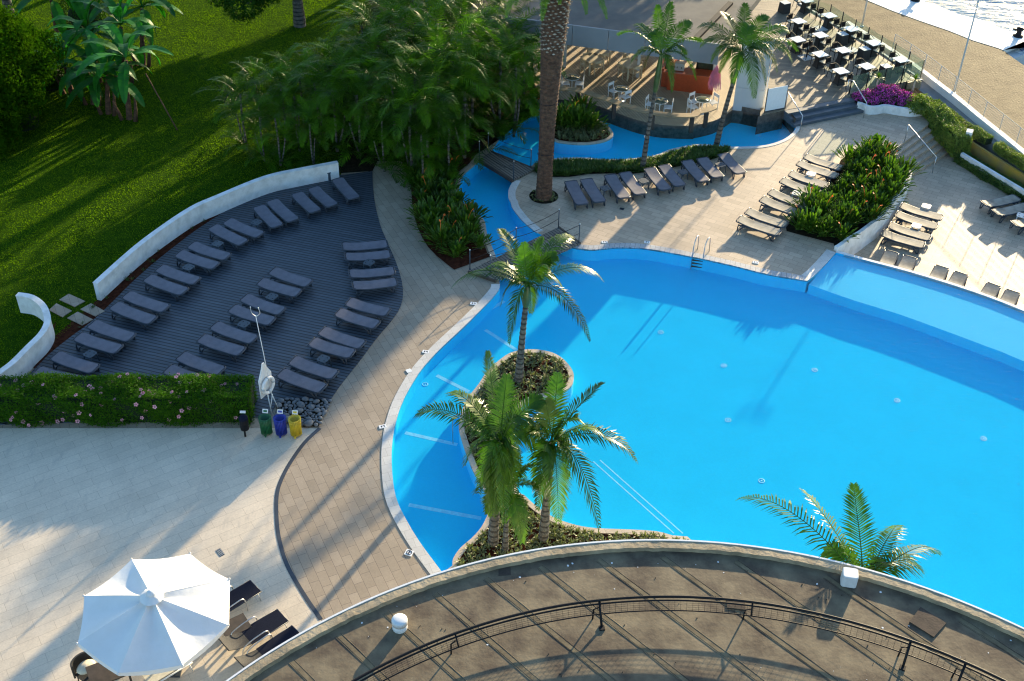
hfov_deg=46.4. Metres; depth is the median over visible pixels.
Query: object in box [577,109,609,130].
bird of paradise
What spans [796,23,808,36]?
cafe chair
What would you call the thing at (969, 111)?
kerb
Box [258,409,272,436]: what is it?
litter bin
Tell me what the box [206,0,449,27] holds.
tree
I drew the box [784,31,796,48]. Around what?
cafe chair
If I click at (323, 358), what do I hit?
side table
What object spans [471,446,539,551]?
palm tree
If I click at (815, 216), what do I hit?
bird of paradise
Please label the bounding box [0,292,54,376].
retaining wall
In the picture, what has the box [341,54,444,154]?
areca palm
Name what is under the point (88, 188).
lawn
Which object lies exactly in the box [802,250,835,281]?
tiled corner
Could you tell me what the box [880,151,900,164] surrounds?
bird of paradise
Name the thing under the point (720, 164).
side table
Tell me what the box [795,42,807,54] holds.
cafe chair
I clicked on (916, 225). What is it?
side table
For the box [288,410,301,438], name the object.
litter bin
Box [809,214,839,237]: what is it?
bird of paradise
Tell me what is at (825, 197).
bird of paradise
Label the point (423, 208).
bird of paradise
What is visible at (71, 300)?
stepping stone
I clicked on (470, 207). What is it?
bird of paradise
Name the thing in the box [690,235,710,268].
pool ladder
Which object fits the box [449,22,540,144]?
areca palm
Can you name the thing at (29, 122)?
shrub
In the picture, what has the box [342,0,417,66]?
areca palm
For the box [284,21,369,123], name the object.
areca palm
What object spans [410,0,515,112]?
areca palm
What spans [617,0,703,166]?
palm tree
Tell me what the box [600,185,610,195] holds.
side table
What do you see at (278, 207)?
sun lounger
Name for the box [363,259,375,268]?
side table
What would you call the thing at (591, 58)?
dining table
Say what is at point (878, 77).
dracaena
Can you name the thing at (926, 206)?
side table
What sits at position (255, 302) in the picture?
sun lounger
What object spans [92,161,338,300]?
retaining wall
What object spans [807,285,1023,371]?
shelf wall
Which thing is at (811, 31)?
cafe chair
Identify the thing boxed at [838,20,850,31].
cafe chair
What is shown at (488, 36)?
areca palm
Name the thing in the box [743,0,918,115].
cafe deck
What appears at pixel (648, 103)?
white chair
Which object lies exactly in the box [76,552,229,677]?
parasol
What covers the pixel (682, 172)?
side table
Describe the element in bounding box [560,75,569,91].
white chair
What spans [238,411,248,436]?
litter bin
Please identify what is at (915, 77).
dracaena
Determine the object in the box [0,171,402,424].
timber deck
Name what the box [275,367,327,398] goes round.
sun lounger
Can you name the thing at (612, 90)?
white chair
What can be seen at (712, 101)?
white chair
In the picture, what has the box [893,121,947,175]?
stone stairs
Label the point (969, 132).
gate pillar
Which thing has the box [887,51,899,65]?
cafe chair
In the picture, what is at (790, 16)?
cafe chair
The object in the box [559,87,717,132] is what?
bar counter
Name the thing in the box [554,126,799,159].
bar terrace coping
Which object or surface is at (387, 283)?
sun lounger
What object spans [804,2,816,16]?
cafe chair
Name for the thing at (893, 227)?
sun lounger
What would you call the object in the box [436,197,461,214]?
bird of paradise
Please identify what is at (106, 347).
sun lounger
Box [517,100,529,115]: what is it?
bird of paradise
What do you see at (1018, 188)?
garden wall
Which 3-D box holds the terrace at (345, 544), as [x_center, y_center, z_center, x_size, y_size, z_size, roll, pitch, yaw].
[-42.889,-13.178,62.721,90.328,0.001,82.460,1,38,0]
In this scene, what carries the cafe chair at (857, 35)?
on the cafe deck at (808, 82)
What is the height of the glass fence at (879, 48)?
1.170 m
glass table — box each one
[565,74,579,91]
[614,85,628,101]
[655,97,667,110]
[695,96,710,113]
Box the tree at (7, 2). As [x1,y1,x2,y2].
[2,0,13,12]
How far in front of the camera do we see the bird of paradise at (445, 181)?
55.44 m
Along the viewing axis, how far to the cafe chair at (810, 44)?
67.08 m
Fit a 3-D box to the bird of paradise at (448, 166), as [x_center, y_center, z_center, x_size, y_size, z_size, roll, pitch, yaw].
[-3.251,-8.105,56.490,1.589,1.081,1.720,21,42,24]
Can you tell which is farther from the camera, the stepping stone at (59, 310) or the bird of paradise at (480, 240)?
the bird of paradise at (480, 240)
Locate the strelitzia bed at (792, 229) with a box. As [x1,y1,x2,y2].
[786,146,904,245]
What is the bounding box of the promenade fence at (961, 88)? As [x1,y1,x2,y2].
[892,34,1023,146]
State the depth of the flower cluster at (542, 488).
37.24 m
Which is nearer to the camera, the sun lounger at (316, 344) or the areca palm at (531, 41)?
the sun lounger at (316, 344)
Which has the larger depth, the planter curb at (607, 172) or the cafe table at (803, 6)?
the cafe table at (803, 6)
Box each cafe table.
[789,36,805,53]
[791,18,806,34]
[799,0,813,13]
[812,31,828,48]
[812,50,828,68]
[821,12,837,28]
[832,67,849,85]
[835,46,851,63]
[843,25,859,42]
[858,62,875,80]
[865,39,881,56]
[892,56,909,73]
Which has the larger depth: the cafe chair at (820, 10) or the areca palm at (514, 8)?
the cafe chair at (820, 10)
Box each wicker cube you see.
[778,0,790,13]
[834,31,848,45]
[856,46,870,60]
[877,63,892,78]
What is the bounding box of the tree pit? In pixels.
[529,190,557,203]
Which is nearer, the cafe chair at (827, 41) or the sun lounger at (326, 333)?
the sun lounger at (326, 333)
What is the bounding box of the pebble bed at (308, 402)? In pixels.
[281,399,329,426]
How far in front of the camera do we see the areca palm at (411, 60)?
56.03 m
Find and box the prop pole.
[145,73,177,129]
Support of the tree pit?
on the terrace at (679, 218)
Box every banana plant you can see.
[12,0,86,50]
[35,28,102,101]
[45,0,139,84]
[53,44,138,106]
[65,30,152,115]
[74,0,156,83]
[76,22,173,121]
[98,0,182,66]
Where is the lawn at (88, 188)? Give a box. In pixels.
[0,0,365,367]
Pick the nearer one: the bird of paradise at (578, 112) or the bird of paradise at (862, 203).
the bird of paradise at (862, 203)
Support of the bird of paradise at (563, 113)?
in the island planter at (580, 147)
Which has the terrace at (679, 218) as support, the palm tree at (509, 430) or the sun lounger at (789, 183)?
the sun lounger at (789, 183)
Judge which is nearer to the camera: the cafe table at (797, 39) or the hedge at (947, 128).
the hedge at (947, 128)
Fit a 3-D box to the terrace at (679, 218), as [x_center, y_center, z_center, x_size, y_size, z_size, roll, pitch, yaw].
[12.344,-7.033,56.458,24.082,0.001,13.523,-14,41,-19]
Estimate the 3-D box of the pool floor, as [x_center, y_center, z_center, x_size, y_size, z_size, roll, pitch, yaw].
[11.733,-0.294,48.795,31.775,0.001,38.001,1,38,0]
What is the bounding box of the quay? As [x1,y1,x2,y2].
[810,0,1023,147]
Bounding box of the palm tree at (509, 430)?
[414,350,545,547]
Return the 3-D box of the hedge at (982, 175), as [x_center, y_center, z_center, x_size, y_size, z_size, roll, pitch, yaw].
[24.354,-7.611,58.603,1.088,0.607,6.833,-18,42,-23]
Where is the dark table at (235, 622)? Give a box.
[223,613,251,635]
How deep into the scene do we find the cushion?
33.84 m
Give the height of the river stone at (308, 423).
0.184 m
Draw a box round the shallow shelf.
[809,255,1023,360]
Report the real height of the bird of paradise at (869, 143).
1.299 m
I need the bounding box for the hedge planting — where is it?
[532,143,732,176]
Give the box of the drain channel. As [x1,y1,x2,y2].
[274,427,322,619]
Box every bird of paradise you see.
[394,161,425,177]
[402,169,428,187]
[403,186,435,204]
[403,200,442,222]
[405,170,445,192]
[410,211,442,233]
[412,195,446,215]
[413,176,447,201]
[417,213,455,240]
[418,219,463,249]
[426,190,454,203]
[427,168,445,181]
[428,205,448,218]
[432,177,458,193]
[432,178,461,197]
[433,217,461,239]
[436,160,462,173]
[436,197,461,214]
[438,168,463,183]
[438,237,467,257]
[440,202,473,219]
[440,210,461,228]
[441,155,467,173]
[442,188,475,205]
[446,226,476,250]
[448,206,488,231]
[454,199,479,213]
[455,219,483,242]
[457,199,492,223]
[469,231,495,249]
[489,120,517,140]
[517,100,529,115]
[520,98,539,114]
[555,102,584,129]
[557,98,587,124]
[558,103,597,130]
[566,93,597,109]
[570,103,602,125]
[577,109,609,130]
[783,205,812,230]
[785,187,823,213]
[791,182,830,205]
[795,205,833,232]
[801,195,837,218]
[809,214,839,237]
[815,190,841,213]
[818,208,854,231]
[821,190,843,202]
[823,183,850,198]
[827,200,857,221]
[828,178,853,194]
[831,143,862,163]
[831,222,860,242]
[833,198,861,216]
[834,188,862,202]
[836,170,857,186]
[839,159,873,177]
[839,203,869,224]
[839,210,857,227]
[844,154,877,174]
[844,172,873,190]
[845,183,867,200]
[845,197,873,215]
[848,145,874,160]
[848,155,872,167]
[850,166,874,183]
[851,186,885,207]
[853,135,892,154]
[856,202,888,222]
[859,151,889,168]
[860,133,892,146]
[860,142,893,159]
[860,169,887,190]
[860,178,888,195]
[863,164,898,183]
[865,192,894,214]
[868,168,912,192]
[868,189,898,207]
[871,140,901,158]
[875,151,914,173]
[876,179,909,203]
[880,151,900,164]
[881,164,916,186]
[894,155,926,175]
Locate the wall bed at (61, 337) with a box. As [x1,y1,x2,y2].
[33,213,221,368]
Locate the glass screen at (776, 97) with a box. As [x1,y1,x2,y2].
[764,84,788,111]
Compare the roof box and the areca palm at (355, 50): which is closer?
the roof box
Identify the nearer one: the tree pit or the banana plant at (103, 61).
the tree pit
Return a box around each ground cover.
[79,219,204,327]
[454,349,688,566]
[530,190,556,201]
[555,122,612,141]
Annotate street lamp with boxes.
[860,0,867,26]
[954,0,978,92]
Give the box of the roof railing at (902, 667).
[351,595,1006,680]
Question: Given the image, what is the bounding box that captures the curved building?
[226,539,1023,680]
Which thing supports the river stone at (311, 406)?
on the pebble bed at (308, 402)
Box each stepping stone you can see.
[49,303,71,316]
[59,294,84,306]
[67,312,92,325]
[80,303,104,316]
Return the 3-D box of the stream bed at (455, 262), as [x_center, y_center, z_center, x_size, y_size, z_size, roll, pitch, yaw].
[-3.119,-6.300,55.035,3.751,0.001,10.712,-2,38,-5]
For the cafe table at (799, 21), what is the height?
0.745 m
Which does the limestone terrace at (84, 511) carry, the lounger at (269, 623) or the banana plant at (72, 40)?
the lounger at (269, 623)
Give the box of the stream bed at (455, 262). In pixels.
[402,148,489,269]
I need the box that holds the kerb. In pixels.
[844,21,1023,153]
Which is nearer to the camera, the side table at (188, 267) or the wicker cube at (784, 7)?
the side table at (188, 267)
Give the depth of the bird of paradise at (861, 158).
57.76 m
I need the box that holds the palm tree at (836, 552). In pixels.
[737,482,941,579]
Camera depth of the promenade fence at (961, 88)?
63.50 m
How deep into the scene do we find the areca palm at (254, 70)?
58.62 m
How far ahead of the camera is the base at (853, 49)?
67.95 m
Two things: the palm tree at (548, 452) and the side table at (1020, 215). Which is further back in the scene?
the side table at (1020, 215)
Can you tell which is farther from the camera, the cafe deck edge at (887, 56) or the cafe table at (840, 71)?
the cafe deck edge at (887, 56)
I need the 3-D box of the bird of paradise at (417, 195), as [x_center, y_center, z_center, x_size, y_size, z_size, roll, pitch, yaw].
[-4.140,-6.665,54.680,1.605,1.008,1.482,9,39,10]
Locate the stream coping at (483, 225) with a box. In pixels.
[456,164,495,257]
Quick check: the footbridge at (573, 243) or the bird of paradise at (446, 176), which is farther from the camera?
the bird of paradise at (446, 176)
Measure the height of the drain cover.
0.020 m
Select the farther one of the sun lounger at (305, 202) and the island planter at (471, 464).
the sun lounger at (305, 202)
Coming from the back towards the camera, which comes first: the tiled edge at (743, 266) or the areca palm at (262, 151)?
the areca palm at (262, 151)
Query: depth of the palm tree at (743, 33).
56.66 m
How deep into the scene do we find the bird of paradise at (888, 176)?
56.13 m
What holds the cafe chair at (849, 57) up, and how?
on the cafe deck at (808, 82)
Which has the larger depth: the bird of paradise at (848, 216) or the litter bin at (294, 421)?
the bird of paradise at (848, 216)
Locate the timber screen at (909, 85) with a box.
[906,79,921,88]
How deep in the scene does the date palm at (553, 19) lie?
51.57 m
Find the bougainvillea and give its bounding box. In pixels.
[850,83,913,105]
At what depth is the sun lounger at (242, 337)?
46.53 m
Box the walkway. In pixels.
[918,80,1023,172]
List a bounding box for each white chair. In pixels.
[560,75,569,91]
[575,75,584,88]
[608,81,618,98]
[619,89,631,102]
[645,94,655,108]
[663,98,673,112]
[686,98,697,112]
[688,91,699,109]
[706,92,719,109]
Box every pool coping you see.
[381,284,499,574]
[486,121,509,151]
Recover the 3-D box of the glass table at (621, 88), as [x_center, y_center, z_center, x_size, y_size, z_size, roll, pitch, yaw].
[5.740,-12.936,62.971,0.793,0.751,0.788,1,38,0]
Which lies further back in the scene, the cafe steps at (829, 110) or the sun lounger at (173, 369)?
the cafe steps at (829, 110)
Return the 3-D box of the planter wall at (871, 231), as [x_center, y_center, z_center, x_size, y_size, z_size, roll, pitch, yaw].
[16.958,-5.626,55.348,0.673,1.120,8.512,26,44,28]
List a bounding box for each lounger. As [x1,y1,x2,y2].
[31,365,87,378]
[49,350,99,375]
[72,331,123,360]
[86,319,136,348]
[108,301,157,330]
[121,290,170,318]
[142,273,188,301]
[142,662,192,680]
[154,264,201,290]
[162,363,205,377]
[173,249,220,275]
[175,351,225,375]
[186,241,231,266]
[196,333,246,362]
[207,223,248,251]
[209,320,258,349]
[219,609,288,654]
[222,217,264,243]
[227,304,276,331]
[229,580,261,611]
[234,625,299,667]
[239,293,285,321]
[252,204,283,233]
[256,277,302,302]
[265,198,299,227]
[268,266,312,293]
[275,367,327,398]
[287,355,338,385]
[291,191,321,218]
[307,185,338,212]
[307,337,355,364]
[317,326,366,354]
[331,177,360,204]
[333,307,380,334]
[341,239,388,255]
[344,250,391,268]
[344,297,390,322]
[348,266,395,285]
[351,277,397,297]
[564,180,588,209]
[580,178,606,207]
[604,174,630,203]
[618,171,646,199]
[643,167,671,195]
[658,164,685,191]
[681,159,709,186]
[696,157,724,182]
[717,152,746,178]
[736,215,782,241]
[744,208,788,228]
[759,196,800,221]
[767,189,804,208]
[779,177,820,193]
[788,170,829,189]
[796,160,838,183]
[803,153,842,171]
[879,249,898,264]
[880,229,925,253]
[887,221,931,245]
[894,210,938,233]
[898,255,916,269]
[899,202,943,222]
[929,264,949,279]
[948,271,968,285]
[979,194,1021,213]
[981,282,1000,296]
[990,202,1023,222]
[1000,289,1020,304]
[1009,219,1023,234]
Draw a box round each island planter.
[448,349,690,568]
[554,119,612,154]
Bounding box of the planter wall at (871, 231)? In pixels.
[834,172,912,254]
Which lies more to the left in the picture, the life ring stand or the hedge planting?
the life ring stand
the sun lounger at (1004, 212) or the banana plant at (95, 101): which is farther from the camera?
the banana plant at (95, 101)
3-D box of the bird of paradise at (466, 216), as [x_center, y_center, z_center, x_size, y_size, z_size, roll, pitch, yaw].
[-2.205,-5.404,52.934,1.974,1.240,1.824,-17,42,-22]
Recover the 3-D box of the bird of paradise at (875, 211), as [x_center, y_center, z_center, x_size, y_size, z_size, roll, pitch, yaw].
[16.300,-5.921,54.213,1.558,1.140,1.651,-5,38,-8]
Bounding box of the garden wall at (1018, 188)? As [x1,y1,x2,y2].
[960,152,1023,194]
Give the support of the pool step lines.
on the pool floor
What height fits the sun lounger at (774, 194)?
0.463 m
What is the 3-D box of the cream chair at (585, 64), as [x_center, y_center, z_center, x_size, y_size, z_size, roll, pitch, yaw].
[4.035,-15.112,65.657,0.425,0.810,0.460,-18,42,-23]
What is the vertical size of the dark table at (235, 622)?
0.420 m
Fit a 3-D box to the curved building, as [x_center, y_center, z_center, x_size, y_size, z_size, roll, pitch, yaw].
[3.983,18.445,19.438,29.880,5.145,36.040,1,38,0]
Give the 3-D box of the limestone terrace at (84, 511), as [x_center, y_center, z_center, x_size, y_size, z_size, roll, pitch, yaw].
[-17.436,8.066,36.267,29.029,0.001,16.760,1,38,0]
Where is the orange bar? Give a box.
[661,50,714,94]
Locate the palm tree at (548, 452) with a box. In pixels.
[517,372,637,542]
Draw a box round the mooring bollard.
[1013,26,1023,37]
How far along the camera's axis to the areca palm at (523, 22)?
60.96 m
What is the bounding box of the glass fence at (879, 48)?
[815,0,924,93]
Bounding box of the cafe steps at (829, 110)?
[783,97,863,127]
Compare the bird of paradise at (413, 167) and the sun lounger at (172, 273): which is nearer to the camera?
the sun lounger at (172, 273)
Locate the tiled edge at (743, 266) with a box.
[574,243,807,281]
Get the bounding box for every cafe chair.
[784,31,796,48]
[785,13,797,29]
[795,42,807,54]
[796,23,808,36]
[799,40,812,56]
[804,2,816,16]
[805,45,819,63]
[806,27,819,40]
[815,7,827,22]
[817,37,830,51]
[817,56,830,71]
[826,62,839,80]
[827,17,839,31]
[829,41,842,59]
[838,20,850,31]
[838,72,851,88]
[840,52,853,67]
[848,30,861,45]
[852,57,865,75]
[860,33,874,46]
[863,68,877,84]
[870,45,884,58]
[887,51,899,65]
[897,61,911,76]
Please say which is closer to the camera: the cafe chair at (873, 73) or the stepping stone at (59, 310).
the stepping stone at (59, 310)
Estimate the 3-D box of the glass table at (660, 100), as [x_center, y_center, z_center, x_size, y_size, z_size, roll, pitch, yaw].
[7.654,-12.088,61.940,0.793,0.751,0.788,1,38,0]
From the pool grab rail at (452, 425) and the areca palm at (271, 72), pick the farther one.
the areca palm at (271, 72)
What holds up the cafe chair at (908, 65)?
on the cafe deck at (808, 82)
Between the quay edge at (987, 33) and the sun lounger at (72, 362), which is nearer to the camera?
the sun lounger at (72, 362)
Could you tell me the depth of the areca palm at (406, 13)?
60.24 m
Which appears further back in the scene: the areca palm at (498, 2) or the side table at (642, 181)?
the areca palm at (498, 2)
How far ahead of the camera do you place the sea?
78.67 m
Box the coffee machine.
[675,61,684,70]
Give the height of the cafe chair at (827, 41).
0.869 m
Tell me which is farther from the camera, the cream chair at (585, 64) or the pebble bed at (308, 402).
the cream chair at (585, 64)
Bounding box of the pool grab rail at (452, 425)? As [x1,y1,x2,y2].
[452,410,469,441]
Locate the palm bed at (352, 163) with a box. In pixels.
[339,0,539,172]
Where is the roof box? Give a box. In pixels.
[840,567,858,587]
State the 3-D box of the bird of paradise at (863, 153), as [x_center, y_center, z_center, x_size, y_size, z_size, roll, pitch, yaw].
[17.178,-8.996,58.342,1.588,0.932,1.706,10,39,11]
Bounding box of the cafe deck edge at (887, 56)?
[798,3,919,76]
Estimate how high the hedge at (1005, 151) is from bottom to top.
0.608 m
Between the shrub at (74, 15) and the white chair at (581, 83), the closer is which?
the white chair at (581, 83)
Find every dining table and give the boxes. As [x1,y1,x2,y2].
[85,663,131,680]
[580,53,603,75]
[587,48,610,64]
[617,59,642,80]
[623,53,647,69]
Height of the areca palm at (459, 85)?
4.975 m
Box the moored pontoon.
[1008,48,1023,64]
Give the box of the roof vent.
[391,613,407,633]
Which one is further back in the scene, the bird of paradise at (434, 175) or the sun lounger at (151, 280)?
the bird of paradise at (434, 175)
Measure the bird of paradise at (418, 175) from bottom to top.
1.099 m
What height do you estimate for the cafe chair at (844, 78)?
0.869 m
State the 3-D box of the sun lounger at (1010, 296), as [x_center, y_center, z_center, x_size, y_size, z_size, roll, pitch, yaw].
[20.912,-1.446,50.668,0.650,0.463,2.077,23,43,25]
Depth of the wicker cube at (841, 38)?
68.40 m
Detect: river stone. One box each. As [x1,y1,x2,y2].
[296,401,304,407]
[302,396,308,401]
[304,420,313,426]
[308,404,314,409]
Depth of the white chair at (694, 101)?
62.35 m
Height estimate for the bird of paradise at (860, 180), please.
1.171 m
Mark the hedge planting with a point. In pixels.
(577, 165)
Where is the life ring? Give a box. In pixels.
[261,376,274,394]
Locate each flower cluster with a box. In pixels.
[531,475,550,498]
[707,65,720,90]
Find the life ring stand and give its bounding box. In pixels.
[258,362,278,414]
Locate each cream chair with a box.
[580,58,590,73]
[590,61,601,75]
[602,53,608,66]
[618,63,628,79]
[628,66,640,81]
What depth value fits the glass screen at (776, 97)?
61.66 m
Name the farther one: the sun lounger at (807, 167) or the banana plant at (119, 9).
the banana plant at (119, 9)
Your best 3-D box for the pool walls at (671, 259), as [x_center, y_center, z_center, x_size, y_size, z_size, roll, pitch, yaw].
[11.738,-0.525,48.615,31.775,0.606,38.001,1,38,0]
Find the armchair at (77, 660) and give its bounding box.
[70,651,92,680]
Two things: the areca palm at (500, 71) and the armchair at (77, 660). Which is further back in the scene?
the areca palm at (500, 71)
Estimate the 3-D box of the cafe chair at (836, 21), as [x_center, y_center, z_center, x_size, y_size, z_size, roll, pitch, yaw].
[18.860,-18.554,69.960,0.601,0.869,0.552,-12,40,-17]
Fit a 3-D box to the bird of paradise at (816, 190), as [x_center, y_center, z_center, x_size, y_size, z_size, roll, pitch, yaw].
[13.954,-6.694,55.205,2.063,1.051,1.738,0,38,-1]
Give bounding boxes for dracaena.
[871,72,883,89]
[909,73,920,92]
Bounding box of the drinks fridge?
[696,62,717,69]
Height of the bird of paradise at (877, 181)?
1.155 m
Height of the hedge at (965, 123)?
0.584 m
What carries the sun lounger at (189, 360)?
on the timber deck at (310, 248)
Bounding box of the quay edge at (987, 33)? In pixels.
[868,0,1023,52]
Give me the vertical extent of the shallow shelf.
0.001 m
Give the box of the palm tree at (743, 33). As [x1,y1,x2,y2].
[696,2,798,146]
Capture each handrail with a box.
[785,92,802,131]
[845,79,866,117]
[904,125,936,172]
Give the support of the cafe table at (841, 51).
on the cafe deck at (808, 82)
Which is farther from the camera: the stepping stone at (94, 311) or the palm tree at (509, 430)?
the stepping stone at (94, 311)
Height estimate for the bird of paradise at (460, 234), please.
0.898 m
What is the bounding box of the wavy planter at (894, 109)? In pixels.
[854,88,926,116]
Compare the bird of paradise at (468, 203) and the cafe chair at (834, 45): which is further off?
the cafe chair at (834, 45)
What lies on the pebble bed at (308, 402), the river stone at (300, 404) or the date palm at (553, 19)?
the river stone at (300, 404)
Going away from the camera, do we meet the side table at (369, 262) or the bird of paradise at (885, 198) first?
the side table at (369, 262)
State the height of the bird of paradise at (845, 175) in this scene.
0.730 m
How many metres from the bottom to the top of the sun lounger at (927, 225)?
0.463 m
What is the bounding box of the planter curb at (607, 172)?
[552,150,728,176]
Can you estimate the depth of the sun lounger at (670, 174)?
56.73 m
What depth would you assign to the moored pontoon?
70.06 m
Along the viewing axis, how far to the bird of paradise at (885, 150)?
58.31 m
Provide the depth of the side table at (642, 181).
56.27 m
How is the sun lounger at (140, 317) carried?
on the timber deck at (310, 248)
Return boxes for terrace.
[0,148,499,620]
[0,428,320,680]
[515,113,927,274]
[854,132,1023,305]
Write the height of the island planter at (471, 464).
0.660 m
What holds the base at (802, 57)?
on the cafe deck at (808, 82)
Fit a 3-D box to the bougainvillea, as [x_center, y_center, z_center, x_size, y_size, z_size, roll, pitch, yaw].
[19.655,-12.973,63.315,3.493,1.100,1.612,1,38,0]
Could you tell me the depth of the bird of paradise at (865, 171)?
56.78 m
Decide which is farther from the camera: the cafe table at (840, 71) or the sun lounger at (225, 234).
the cafe table at (840, 71)
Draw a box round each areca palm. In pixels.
[191,69,279,163]
[218,56,294,135]
[221,96,295,172]
[226,43,313,151]
[240,84,309,169]
[255,71,330,161]
[262,51,332,134]
[270,47,355,149]
[274,95,344,167]
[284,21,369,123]
[284,42,380,157]
[291,39,383,135]
[307,26,395,128]
[315,67,392,166]
[318,0,391,71]
[321,0,419,101]
[322,29,419,158]
[335,6,430,145]
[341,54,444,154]
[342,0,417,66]
[342,83,414,182]
[353,55,464,196]
[355,0,457,119]
[361,0,455,99]
[364,51,478,186]
[365,39,474,169]
[369,0,448,66]
[375,23,489,153]
[378,0,482,102]
[378,0,499,134]
[382,105,457,192]
[386,0,463,69]
[399,6,509,145]
[400,0,507,69]
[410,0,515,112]
[418,93,492,185]
[421,17,518,136]
[423,48,517,170]
[431,0,508,58]
[441,0,528,102]
[444,17,528,114]
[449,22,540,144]
[464,0,536,68]
[467,21,566,136]
[474,0,540,105]
[486,7,563,122]
[491,5,539,68]
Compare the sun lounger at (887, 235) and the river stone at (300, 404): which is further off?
the sun lounger at (887, 235)
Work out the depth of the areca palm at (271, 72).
57.15 m
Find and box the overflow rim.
[836,251,1023,313]
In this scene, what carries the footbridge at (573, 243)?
on the terrace at (679, 218)
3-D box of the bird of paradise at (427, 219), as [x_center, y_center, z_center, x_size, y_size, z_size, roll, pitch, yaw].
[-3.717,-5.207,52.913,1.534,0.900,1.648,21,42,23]
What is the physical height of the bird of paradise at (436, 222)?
1.158 m
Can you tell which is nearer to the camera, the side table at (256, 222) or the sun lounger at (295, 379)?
the sun lounger at (295, 379)
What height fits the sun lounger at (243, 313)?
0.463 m
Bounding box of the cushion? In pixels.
[76,659,95,674]
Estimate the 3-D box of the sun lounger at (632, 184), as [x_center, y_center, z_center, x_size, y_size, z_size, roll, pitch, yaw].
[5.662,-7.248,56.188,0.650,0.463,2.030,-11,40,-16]
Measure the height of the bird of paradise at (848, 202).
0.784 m
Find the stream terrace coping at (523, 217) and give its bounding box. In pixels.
[508,180,542,233]
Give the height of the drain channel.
0.016 m
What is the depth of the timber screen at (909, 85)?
65.18 m
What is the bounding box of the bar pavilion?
[467,0,795,138]
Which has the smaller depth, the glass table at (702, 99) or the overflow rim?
the overflow rim
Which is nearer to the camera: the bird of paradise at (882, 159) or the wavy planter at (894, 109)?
the bird of paradise at (882, 159)
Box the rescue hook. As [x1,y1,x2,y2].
[250,306,271,393]
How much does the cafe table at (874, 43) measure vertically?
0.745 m
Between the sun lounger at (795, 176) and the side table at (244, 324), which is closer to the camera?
the side table at (244, 324)
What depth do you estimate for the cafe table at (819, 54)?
66.00 m
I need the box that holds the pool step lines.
[405,301,682,533]
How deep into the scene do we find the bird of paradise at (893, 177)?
56.55 m
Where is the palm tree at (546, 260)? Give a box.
[449,228,602,383]
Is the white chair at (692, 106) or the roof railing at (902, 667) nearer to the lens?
the roof railing at (902, 667)
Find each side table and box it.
[83,350,99,361]
[182,264,196,273]
[212,240,225,249]
[237,320,252,330]
[251,219,263,228]
[266,293,279,302]
[317,354,331,365]
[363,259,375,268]
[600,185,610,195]
[638,178,648,188]
[677,169,687,179]
[715,162,725,172]
[791,190,801,198]
[806,171,815,178]
[911,222,921,230]
[921,203,931,210]
[1015,212,1023,219]
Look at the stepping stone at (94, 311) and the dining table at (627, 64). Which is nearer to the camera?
the stepping stone at (94, 311)
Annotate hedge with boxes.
[0,371,258,428]
[921,99,971,157]
[950,109,974,128]
[952,151,1023,202]
[969,125,993,144]
[992,140,1023,170]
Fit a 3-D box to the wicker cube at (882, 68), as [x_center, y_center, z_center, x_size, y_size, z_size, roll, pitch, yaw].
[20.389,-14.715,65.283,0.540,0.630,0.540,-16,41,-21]
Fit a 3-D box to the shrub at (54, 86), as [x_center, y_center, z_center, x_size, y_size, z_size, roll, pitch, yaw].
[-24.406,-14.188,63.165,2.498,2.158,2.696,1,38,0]
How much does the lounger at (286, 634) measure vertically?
0.732 m
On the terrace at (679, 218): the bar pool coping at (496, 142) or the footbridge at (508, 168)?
the footbridge at (508, 168)
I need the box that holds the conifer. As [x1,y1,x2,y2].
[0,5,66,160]
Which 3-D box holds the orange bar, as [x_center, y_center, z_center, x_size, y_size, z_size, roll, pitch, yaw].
[9.753,-14.704,65.098,3.213,1.060,3.375,9,39,9]
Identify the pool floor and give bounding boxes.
[392,119,1023,626]
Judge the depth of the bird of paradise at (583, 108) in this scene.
60.97 m
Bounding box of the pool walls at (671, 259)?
[392,116,1023,462]
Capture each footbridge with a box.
[468,209,580,282]
[478,133,534,182]
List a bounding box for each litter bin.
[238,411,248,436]
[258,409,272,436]
[273,409,287,437]
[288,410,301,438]
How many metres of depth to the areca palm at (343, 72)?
57.64 m
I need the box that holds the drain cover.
[216,548,224,555]
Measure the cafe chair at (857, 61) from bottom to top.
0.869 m
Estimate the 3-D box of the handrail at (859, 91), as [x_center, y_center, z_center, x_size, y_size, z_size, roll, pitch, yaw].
[18.132,-12.718,62.788,0.174,1.374,1.896,-11,40,-16]
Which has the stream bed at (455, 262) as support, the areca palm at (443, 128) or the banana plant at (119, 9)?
the areca palm at (443, 128)
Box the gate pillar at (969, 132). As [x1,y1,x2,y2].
[966,128,972,136]
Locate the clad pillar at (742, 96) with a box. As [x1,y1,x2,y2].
[731,36,774,120]
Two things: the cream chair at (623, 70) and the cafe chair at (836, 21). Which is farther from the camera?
the cafe chair at (836, 21)
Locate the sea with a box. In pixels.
[921,0,1023,35]
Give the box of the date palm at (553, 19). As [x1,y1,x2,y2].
[505,0,607,201]
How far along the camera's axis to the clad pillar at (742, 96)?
61.78 m
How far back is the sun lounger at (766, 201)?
54.78 m
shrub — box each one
[8,91,50,131]
[31,55,71,90]
[57,0,109,29]
[904,93,936,116]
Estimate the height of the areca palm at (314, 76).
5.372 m
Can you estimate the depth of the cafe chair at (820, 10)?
70.78 m
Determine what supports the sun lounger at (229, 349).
on the timber deck at (310, 248)
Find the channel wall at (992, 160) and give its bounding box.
[970,140,1023,183]

